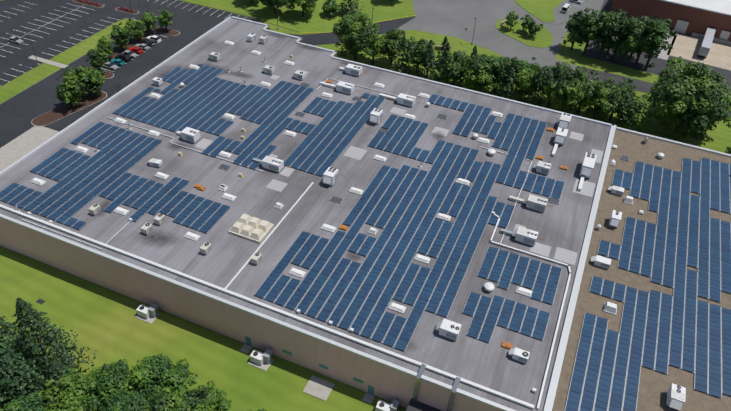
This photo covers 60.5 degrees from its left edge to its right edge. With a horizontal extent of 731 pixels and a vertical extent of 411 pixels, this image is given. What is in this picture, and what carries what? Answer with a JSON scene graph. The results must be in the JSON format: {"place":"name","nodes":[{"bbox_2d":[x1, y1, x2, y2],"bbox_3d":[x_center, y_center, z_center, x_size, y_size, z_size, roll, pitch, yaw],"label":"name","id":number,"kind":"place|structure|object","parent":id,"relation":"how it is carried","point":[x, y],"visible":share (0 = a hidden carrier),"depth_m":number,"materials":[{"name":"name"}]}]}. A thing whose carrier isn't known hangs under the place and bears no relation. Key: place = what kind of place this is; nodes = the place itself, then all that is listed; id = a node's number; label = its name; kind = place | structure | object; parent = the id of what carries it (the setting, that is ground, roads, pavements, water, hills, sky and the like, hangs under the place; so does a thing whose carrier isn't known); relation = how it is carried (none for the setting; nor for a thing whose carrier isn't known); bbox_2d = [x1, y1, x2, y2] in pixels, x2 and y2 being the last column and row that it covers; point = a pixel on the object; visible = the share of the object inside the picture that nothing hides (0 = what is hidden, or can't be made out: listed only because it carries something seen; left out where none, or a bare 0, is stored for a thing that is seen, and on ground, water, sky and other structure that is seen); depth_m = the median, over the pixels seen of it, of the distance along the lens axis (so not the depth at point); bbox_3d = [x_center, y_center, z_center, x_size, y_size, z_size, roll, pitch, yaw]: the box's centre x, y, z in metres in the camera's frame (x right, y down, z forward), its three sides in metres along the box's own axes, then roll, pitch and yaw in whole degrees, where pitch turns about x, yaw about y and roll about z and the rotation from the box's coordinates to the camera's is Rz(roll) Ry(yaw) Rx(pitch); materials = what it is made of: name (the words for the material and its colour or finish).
{"place":"outdoors","nodes":[
{"label":"outdoors","id":0,"kind":"place"},
{"bbox_2d":[0,0,263,147],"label":"parking lot pavement","id":1,"kind":"structure","parent":0,"point":[20,112],"depth_m":191.65,"materials":[{"name":"asphalt"}]},
{"bbox_2d":[0,55,67,171],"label":"concrete walks","id":2,"kind":"structure","parent":1,"relation":"on","point":[22,145],"depth_m":150.56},
{"bbox_2d":[0,0,179,126],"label":"parking islands","id":3,"kind":"object","parent":1,"relation":"on","point":[21,83],"visible":0.73,"depth_m":175.90,"materials":[{"name":"plant"}]},
{"bbox_2d":[56,76,86,106],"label":"tree","id":4,"kind":"object","parent":3,"relation":"on","point":[68,90],"visible":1,"depth_m":158.80,"materials":[{"name":"green plant"}]},
{"bbox_2d":[63,66,89,89],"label":"tree","id":5,"kind":"object","parent":3,"relation":"on","point":[70,71],"visible":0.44,"depth_m":162.85,"materials":[{"name":"green plant"}]},
{"bbox_2d":[73,66,105,95],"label":"tree","id":6,"kind":"object","parent":3,"relation":"on","point":[96,78],"visible":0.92,"depth_m":163.50,"materials":[{"name":"green plant"}]},
{"bbox_2d":[86,45,107,70],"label":"tree","id":7,"kind":"object","parent":3,"relation":"on","point":[98,57],"visible":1,"depth_m":172.82,"materials":[{"name":"green plant"}]},
{"bbox_2d":[95,35,115,58],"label":"tree","id":8,"kind":"object","parent":3,"relation":"on","point":[106,46],"visible":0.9,"depth_m":179.47,"materials":[{"name":"green plant"}]},
{"bbox_2d":[108,22,132,49],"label":"tree","id":9,"kind":"object","parent":3,"relation":"on","point":[121,35],"visible":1,"depth_m":183.94,"materials":[{"name":"green plant"}]},
{"bbox_2d":[124,18,145,40],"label":"tree","id":10,"kind":"object","parent":3,"relation":"on","point":[134,28],"visible":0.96,"depth_m":188.73,"materials":[{"name":"green plant"}]},
{"bbox_2d":[140,10,157,33],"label":"tree","id":11,"kind":"object","parent":3,"relation":"on","point":[149,21],"visible":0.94,"depth_m":193.10,"materials":[{"name":"green plant"}]},
{"bbox_2d":[154,7,173,30],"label":"tree","id":12,"kind":"object","parent":3,"relation":"on","point":[164,20],"visible":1,"depth_m":194.95,"materials":[{"name":"green plant"}]},
{"bbox_2d":[0,0,244,81],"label":"parking lines","id":13,"kind":"object","parent":1,"relation":"on","point":[66,22],"visible":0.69,"depth_m":199.23,"materials":[{"name":"white paint"}]},
{"bbox_2d":[0,26,501,410],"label":"building walls","id":14,"kind":"structure","parent":0,"point":[387,383],"depth_m":106.20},
{"bbox_2d":[228,214,273,243],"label":"skylight","id":15,"kind":"object","parent":14,"relation":"on","point":[250,228],"visible":1,"depth_m":116.12,"materials":[{"name":"beige"}]},
{"bbox_2d":[251,252,261,264],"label":"rtu","id":16,"kind":"object","parent":14,"relation":"on","point":[256,258],"visible":1,"depth_m":110.26,"materials":[{"name":"grey"}]},
{"bbox_2d":[252,156,289,172],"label":"rooftop hvac unit","id":17,"kind":"object","parent":14,"relation":"on","point":[272,164],"visible":0.98,"depth_m":130.74,"materials":[{"name":"grey"}]},
{"bbox_2d":[0,64,564,351],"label":"solar array","id":18,"kind":"object","parent":14,"relation":"on","point":[403,206],"visible":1,"depth_m":124.36,"materials":[{"name":"blue"}]},
{"bbox_2d":[289,267,305,277],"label":"skylight","id":19,"kind":"object","parent":14,"relation":"on","point":[297,272],"visible":1,"depth_m":109.00,"materials":[{"name":"white"}]},
{"bbox_2d":[0,18,610,410],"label":"building roof","id":20,"kind":"structure","parent":14,"relation":"on","point":[493,364],"depth_m":124.53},
{"bbox_2d":[88,204,100,215],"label":"rtu","id":21,"kind":"object","parent":20,"relation":"on","point":[94,209],"visible":1,"depth_m":118.40,"materials":[{"name":"grey"}]},
{"bbox_2d":[141,222,152,234],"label":"rtu","id":22,"kind":"object","parent":20,"relation":"on","point":[146,228],"visible":1,"depth_m":114.98,"materials":[{"name":"grey"}]},
{"bbox_2d":[147,158,162,167],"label":"rooftop hvac unit","id":23,"kind":"object","parent":20,"relation":"on","point":[153,162],"visible":1,"depth_m":130.40,"materials":[{"name":"grey"}]},
{"bbox_2d":[154,213,165,225],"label":"rtu","id":24,"kind":"object","parent":20,"relation":"on","point":[159,219],"visible":1,"depth_m":117.04,"materials":[{"name":"grey"}]},
{"bbox_2d":[176,127,208,143],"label":"rooftop hvac unit","id":25,"kind":"object","parent":20,"relation":"on","point":[191,135],"visible":1,"depth_m":137.39,"materials":[{"name":"grey"}]},
{"bbox_2d":[200,242,211,254],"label":"rtu","id":26,"kind":"object","parent":20,"relation":"on","point":[205,248],"visible":1,"depth_m":111.65,"materials":[{"name":"grey"}]},
{"bbox_2d":[0,78,571,410],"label":"pipes","id":27,"kind":"object","parent":20,"relation":"on","point":[457,379],"visible":0.96,"depth_m":104.48,"materials":[{"name":"white"}]},
{"bbox_2d":[195,69,602,264],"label":"roof patches","id":28,"kind":"object","parent":20,"relation":"on","point":[566,255],"visible":0.75,"depth_m":131.59,"materials":[{"name":"grey"}]},
{"bbox_2d":[508,347,529,363],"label":"rooftop hvac unit","id":29,"kind":"object","parent":20,"relation":"on","point":[519,355],"visible":1,"depth_m":96.77,"materials":[{"name":"grey"}]},
{"bbox_2d":[500,226,544,245],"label":"rooftop hvac unit","id":30,"kind":"object","parent":20,"relation":"on","point":[524,236],"visible":1,"depth_m":116.93,"materials":[{"name":"grey"}]},
{"bbox_2d":[515,286,531,296],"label":"skylight","id":31,"kind":"object","parent":20,"relation":"on","point":[524,291],"visible":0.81,"depth_m":107.75,"materials":[{"name":"white"}]},
{"bbox_2d":[509,194,551,212],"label":"rooftop hvac unit","id":32,"kind":"object","parent":20,"relation":"on","point":[535,203],"visible":1,"depth_m":124.47,"materials":[{"name":"grey"}]},
{"bbox_2d":[533,161,550,174],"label":"rooftop hvac unit","id":33,"kind":"object","parent":20,"relation":"on","point":[540,167],"visible":1,"depth_m":133.62,"materials":[{"name":"grey"}]},
{"bbox_2d":[551,127,567,155],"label":"rooftop hvac unit","id":34,"kind":"object","parent":20,"relation":"on","point":[560,136],"visible":1,"depth_m":141.51,"materials":[{"name":"grey"}]},
{"bbox_2d":[557,113,571,128],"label":"rooftop hvac unit","id":35,"kind":"object","parent":20,"relation":"on","point":[564,121],"visible":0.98,"depth_m":146.43,"materials":[{"name":"grey"}]},
{"bbox_2d":[578,152,596,190],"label":"rooftop hvac unit","id":36,"kind":"object","parent":20,"relation":"on","point":[588,164],"visible":1,"depth_m":132.57,"materials":[{"name":"grey"}]},
{"bbox_2d":[0,16,615,410],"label":"roof parapet","id":37,"kind":"structure","parent":14,"relation":"on","point":[551,393],"depth_m":111.67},
{"bbox_2d":[323,167,338,185],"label":"rooftop hvac unit","id":38,"kind":"object","parent":14,"relation":"on","point":[330,176],"visible":1,"depth_m":127.38,"materials":[{"name":"grey"}]},
{"bbox_2d":[320,81,360,94],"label":"rooftop hvac unit","id":39,"kind":"object","parent":14,"relation":"on","point":[344,87],"visible":1,"depth_m":155.91,"materials":[{"name":"grey"}]},
{"bbox_2d":[339,64,364,76],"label":"rooftop hvac unit","id":40,"kind":"object","parent":14,"relation":"on","point":[352,70],"visible":1,"depth_m":162.72,"materials":[{"name":"grey"}]},
{"bbox_2d":[369,108,382,124],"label":"rooftop hvac unit","id":41,"kind":"object","parent":14,"relation":"on","point":[376,115],"visible":1,"depth_m":145.37,"materials":[{"name":"grey"}]},
{"bbox_2d":[388,302,405,313],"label":"skylight","id":42,"kind":"object","parent":14,"relation":"on","point":[393,306],"visible":1,"depth_m":103.91,"materials":[{"name":"white"}]},
{"bbox_2d":[379,93,420,106],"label":"rooftop hvac unit","id":43,"kind":"object","parent":14,"relation":"on","point":[405,99],"visible":1,"depth_m":152.60,"materials":[{"name":"grey"}]},
{"bbox_2d":[435,319,461,340],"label":"rooftop hvac unit","id":44,"kind":"object","parent":14,"relation":"on","point":[446,328],"visible":1,"depth_m":99.46,"materials":[{"name":"grey"}]},
{"bbox_2d":[284,16,414,44],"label":"driveway","id":45,"kind":"structure","parent":0,"point":[323,38],"depth_m":200.50,"materials":[{"name":"asphalt"}]},
{"bbox_2d":[0,0,730,410],"bbox_3d":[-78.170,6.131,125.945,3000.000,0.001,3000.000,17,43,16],"label":"ground","id":46,"kind":"structure","parent":0,"point":[106,324],"depth_m":110.49,"materials":[{"name":"green plant"}]},
{"bbox_2d":[0,393,44,410],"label":"tree","id":47,"kind":"object","parent":46,"relation":"on","point":[21,403],"visible":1,"depth_m":87.03,"materials":[{"name":"green plant"}]},
{"bbox_2d":[0,313,46,390],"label":"tree","id":48,"kind":"object","parent":46,"relation":"on","point":[6,331],"visible":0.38,"depth_m":97.59,"materials":[{"name":"green plant"}]},
{"bbox_2d":[0,343,58,409],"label":"tree","id":49,"kind":"object","parent":46,"relation":"on","point":[10,362],"visible":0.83,"depth_m":90.07,"materials":[{"name":"green plant"}]},
{"bbox_2d":[12,298,96,395],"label":"tree","id":50,"kind":"object","parent":46,"relation":"on","point":[26,319],"visible":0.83,"depth_m":95.01,"materials":[{"name":"green plant"}]},
{"bbox_2d":[43,362,71,401],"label":"tree","id":51,"kind":"object","parent":46,"relation":"on","point":[53,366],"visible":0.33,"depth_m":92.45,"materials":[{"name":"green plant"}]},
{"bbox_2d":[33,367,96,410],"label":"tree","id":52,"kind":"object","parent":46,"relation":"on","point":[71,384],"visible":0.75,"depth_m":89.97,"materials":[{"name":"green plant"}]},
{"bbox_2d":[66,359,136,410],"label":"tree","id":53,"kind":"object","parent":46,"relation":"on","point":[107,381],"visible":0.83,"depth_m":90.65,"materials":[{"name":"green plant"}]},
{"bbox_2d":[96,384,153,410],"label":"tree","id":54,"kind":"object","parent":46,"relation":"on","point":[131,402],"visible":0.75,"depth_m":89.07,"materials":[{"name":"green plant"}]},
{"bbox_2d":[135,303,159,323],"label":"hvac unit","id":55,"kind":"object","parent":46,"relation":"on","point":[150,314],"visible":1,"depth_m":111.55,"materials":[{"name":"grey"}]},
{"bbox_2d":[122,353,197,399],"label":"tree","id":56,"kind":"object","parent":46,"relation":"on","point":[154,370],"visible":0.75,"depth_m":93.44,"materials":[{"name":"green plant"}]},
{"bbox_2d":[142,385,191,410],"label":"tree","id":57,"kind":"object","parent":46,"relation":"on","point":[170,401],"visible":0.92,"depth_m":89.87,"materials":[{"name":"green plant"}]},
{"bbox_2d":[183,381,231,410],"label":"tree","id":58,"kind":"object","parent":46,"relation":"on","point":[207,397],"visible":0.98,"depth_m":91.41,"materials":[{"name":"green plant"}]},
{"bbox_2d":[36,298,441,410],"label":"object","id":59,"kind":"object","parent":46,"relation":"on","point":[319,388],"visible":0.96,"depth_m":101.97,"materials":[{"name":"white"}]},
{"bbox_2d":[248,348,273,370],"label":"hvac unit","id":60,"kind":"object","parent":46,"relation":"on","point":[261,360],"visible":1,"depth_m":105.11,"materials":[{"name":"grey"}]},
{"bbox_2d":[259,0,285,13],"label":"tree","id":61,"kind":"object","parent":46,"relation":"on","point":[272,3],"visible":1,"depth_m":205.50,"materials":[{"name":"green plant"}]},
{"bbox_2d":[286,0,316,16],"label":"tree","id":62,"kind":"object","parent":46,"relation":"on","point":[303,3],"visible":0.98,"depth_m":204.73,"materials":[{"name":"green plant"}]},
{"bbox_2d":[321,0,342,15],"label":"tree","id":63,"kind":"object","parent":46,"relation":"on","point":[331,7],"visible":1,"depth_m":209.07,"materials":[{"name":"green plant"}]},
{"bbox_2d":[341,0,363,14],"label":"tree","id":64,"kind":"object","parent":46,"relation":"on","point":[350,4],"visible":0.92,"depth_m":210.28,"materials":[{"name":"green plant"}]},
{"bbox_2d":[333,12,379,58],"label":"tree","id":65,"kind":"object","parent":46,"relation":"on","point":[353,31],"visible":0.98,"depth_m":180.76,"materials":[{"name":"green plant"}]},
{"bbox_2d":[180,0,563,47],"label":"lawn islands","id":66,"kind":"object","parent":46,"relation":"on","point":[318,19],"visible":0.62,"depth_m":213.27,"materials":[{"name":"green plant"}]},
{"bbox_2d":[504,10,518,29],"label":"tree","id":67,"kind":"object","parent":66,"relation":"on","point":[510,17],"visible":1,"depth_m":205.80,"materials":[{"name":"green plant"}]},
{"bbox_2d":[524,20,542,37],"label":"tree","id":68,"kind":"object","parent":66,"relation":"on","point":[532,28],"visible":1,"depth_m":202.48,"materials":[{"name":"green plant"}]},
{"bbox_2d":[360,32,384,64],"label":"tree","id":69,"kind":"object","parent":46,"relation":"on","point":[374,49],"visible":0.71,"depth_m":181.55,"materials":[{"name":"green plant"}]},
{"bbox_2d":[375,399,399,410],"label":"hvac unit","id":70,"kind":"object","parent":46,"relation":"on","point":[386,406],"visible":1,"depth_m":98.66,"materials":[{"name":"grey"}]},
{"bbox_2d":[379,27,405,64],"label":"tree","id":71,"kind":"object","parent":46,"relation":"on","point":[391,42],"visible":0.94,"depth_m":181.12,"materials":[{"name":"green plant"}]},
{"bbox_2d":[391,36,412,74],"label":"tree","id":72,"kind":"object","parent":46,"relation":"on","point":[399,60],"visible":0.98,"depth_m":180.16,"materials":[{"name":"green plant"}]},
{"bbox_2d":[404,36,434,72],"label":"tree","id":73,"kind":"object","parent":46,"relation":"on","point":[416,50],"visible":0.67,"depth_m":178.64,"materials":[{"name":"green plant"}]},
{"bbox_2d":[416,40,438,80],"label":"tree","id":74,"kind":"object","parent":46,"relation":"on","point":[426,60],"visible":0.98,"depth_m":177.19,"materials":[{"name":"green plant"}]},
{"bbox_2d":[432,42,451,83],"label":"tree","id":75,"kind":"object","parent":46,"relation":"on","point":[448,47],"visible":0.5,"depth_m":177.86,"materials":[{"name":"green plant"}]},
{"bbox_2d":[434,36,450,67],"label":"tree","id":76,"kind":"object","parent":46,"relation":"on","point":[445,41],"visible":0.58,"depth_m":184.12,"materials":[{"name":"green plant"}]},
{"bbox_2d":[439,50,470,85],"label":"tree","id":77,"kind":"object","parent":46,"relation":"on","point":[453,69],"visible":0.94,"depth_m":172.90,"materials":[{"name":"green plant"}]},
{"bbox_2d":[462,54,501,91],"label":"tree","id":78,"kind":"object","parent":46,"relation":"on","point":[477,76],"visible":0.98,"depth_m":169.55,"materials":[{"name":"green plant"}]},
{"bbox_2d":[481,55,517,91],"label":"tree","id":79,"kind":"object","parent":46,"relation":"on","point":[505,63],"visible":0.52,"depth_m":170.67,"materials":[{"name":"green plant"}]},
{"bbox_2d":[494,62,517,100],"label":"tree","id":80,"kind":"object","parent":46,"relation":"on","point":[510,76],"visible":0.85,"depth_m":168.84,"materials":[{"name":"green plant"}]},
{"bbox_2d":[507,57,541,99],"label":"tree","id":81,"kind":"object","parent":46,"relation":"on","point":[526,75],"visible":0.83,"depth_m":167.96,"materials":[{"name":"green plant"}]},
{"bbox_2d":[521,70,544,106],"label":"tree","id":82,"kind":"object","parent":46,"relation":"on","point":[535,89],"visible":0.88,"depth_m":167.64,"materials":[{"name":"green plant"}]},
{"bbox_2d":[536,62,575,106],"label":"tree","id":83,"kind":"object","parent":46,"relation":"on","point":[556,75],"visible":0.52,"depth_m":165.75,"materials":[{"name":"green plant"}]},
{"bbox_2d":[544,78,586,112],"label":"tree","id":84,"kind":"object","parent":46,"relation":"on","point":[568,96],"visible":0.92,"depth_m":162.18,"materials":[{"name":"green plant"}]},
{"bbox_2d":[563,10,586,49],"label":"tree","id":85,"kind":"object","parent":46,"relation":"on","point":[575,34],"visible":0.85,"depth_m":193.61,"materials":[{"name":"green plant"}]},
{"bbox_2d":[567,66,611,113],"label":"tree","id":86,"kind":"object","parent":46,"relation":"on","point":[580,75],"visible":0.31,"depth_m":163.22,"materials":[{"name":"green plant"}]},
{"bbox_2d":[582,79,620,120],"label":"tree","id":87,"kind":"object","parent":46,"relation":"on","point":[604,97],"visible":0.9,"depth_m":159.90,"materials":[{"name":"green plant"}]},
{"bbox_2d":[594,77,639,120],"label":"tree","id":88,"kind":"object","parent":46,"relation":"on","point":[627,88],"visible":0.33,"depth_m":161.29,"materials":[{"name":"green plant"}]},
{"bbox_2d":[615,94,654,131],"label":"tree","id":89,"kind":"object","parent":46,"relation":"on","point":[637,109],"visible":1,"depth_m":157.73,"materials":[{"name":"green plant"}]},
{"bbox_2d":[609,0,730,45],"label":"brick warehouse","id":90,"kind":"structure","parent":46,"relation":"on","point":[695,18],"depth_m":209.91,"materials":[{"name":"red"}]},
{"bbox_2d":[647,56,730,140],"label":"tree","id":91,"kind":"object","parent":46,"relation":"on","point":[695,97],"visible":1,"depth_m":154.14,"materials":[{"name":"green plant"}]},
{"bbox_2d":[397,0,603,75],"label":"junction pavement","id":92,"kind":"structure","parent":0,"point":[454,18],"depth_m":212.37,"materials":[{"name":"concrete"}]},
{"bbox_2d":[552,127,730,410],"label":"building roof","id":93,"kind":"structure","parent":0,"point":[654,386],"depth_m":112.50,"materials":[{"name":"gravel"}]},
{"bbox_2d":[591,255,610,269],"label":"rooftop hvac unit","id":94,"kind":"object","parent":93,"relation":"on","point":[601,262],"visible":1,"depth_m":113.44,"materials":[{"name":"grey"}]},
{"bbox_2d":[603,302,616,315],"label":"box","id":95,"kind":"object","parent":93,"relation":"on","point":[610,308],"visible":1,"depth_m":105.46,"materials":[{"name":"white"}]},
{"bbox_2d":[609,210,621,227],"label":"rooftop hvac unit","id":96,"kind":"object","parent":93,"relation":"on","point":[615,219],"visible":1,"depth_m":121.29,"materials":[{"name":"grey"}]},
{"bbox_2d":[608,185,623,195],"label":"rooftop hvac unit","id":97,"kind":"object","parent":93,"relation":"on","point":[616,190],"visible":1,"depth_m":129.72,"materials":[{"name":"grey"}]},
{"bbox_2d":[564,157,730,410],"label":"solar array","id":98,"kind":"object","parent":93,"relation":"on","point":[683,328],"visible":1,"depth_m":108.64,"materials":[{"name":"blue"}]},
{"bbox_2d":[666,383,685,409],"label":"rooftop hvac unit","id":99,"kind":"object","parent":93,"relation":"on","point":[676,395],"visible":1,"depth_m":91.40,"materials":[{"name":"grey"}]},
{"bbox_2d":[567,0,730,93],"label":"yard pavement","id":100,"kind":"structure","parent":0,"point":[687,48],"depth_m":199.11,"materials":[{"name":"concrete"}]},
{"bbox_2d":[577,7,609,53],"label":"tree","id":101,"kind":"object","parent":100,"relation":"on","point":[590,19],"visible":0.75,"depth_m":190.61,"materials":[{"name":"green plant"}]},
{"bbox_2d":[592,8,626,59],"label":"tree","id":102,"kind":"object","parent":100,"relation":"on","point":[610,22],"visible":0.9,"depth_m":187.62,"materials":[{"name":"green plant"}]},
{"bbox_2d":[610,21,632,60],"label":"tree","id":103,"kind":"object","parent":100,"relation":"on","point":[623,34],"visible":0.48,"depth_m":188.73,"materials":[{"name":"green plant"}]},
{"bbox_2d":[615,15,649,64],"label":"tree","id":104,"kind":"object","parent":100,"relation":"on","point":[634,24],"visible":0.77,"depth_m":185.71,"materials":[{"name":"green plant"}]},
{"bbox_2d":[627,15,657,65],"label":"tree","id":105,"kind":"object","parent":100,"relation":"on","point":[639,51],"visible":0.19,"depth_m":186.84,"materials":[{"name":"green plant"}]},
{"bbox_2d":[639,18,676,69],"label":"tree","id":106,"kind":"object","parent":100,"relation":"on","point":[661,28],"visible":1,"depth_m":183.13,"materials":[{"name":"green plant"}]},
{"bbox_2d":[698,28,715,57],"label":"trailer","id":107,"kind":"object","parent":100,"relation":"on","point":[705,47],"visible":0.96,"depth_m":198.55,"materials":[{"name":"white"}]},
{"bbox_2d":[576,66,730,115],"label":"service road","id":108,"kind":"structure","parent":0,"point":[643,86],"depth_m":185.98,"materials":[{"name":"asphalt"}]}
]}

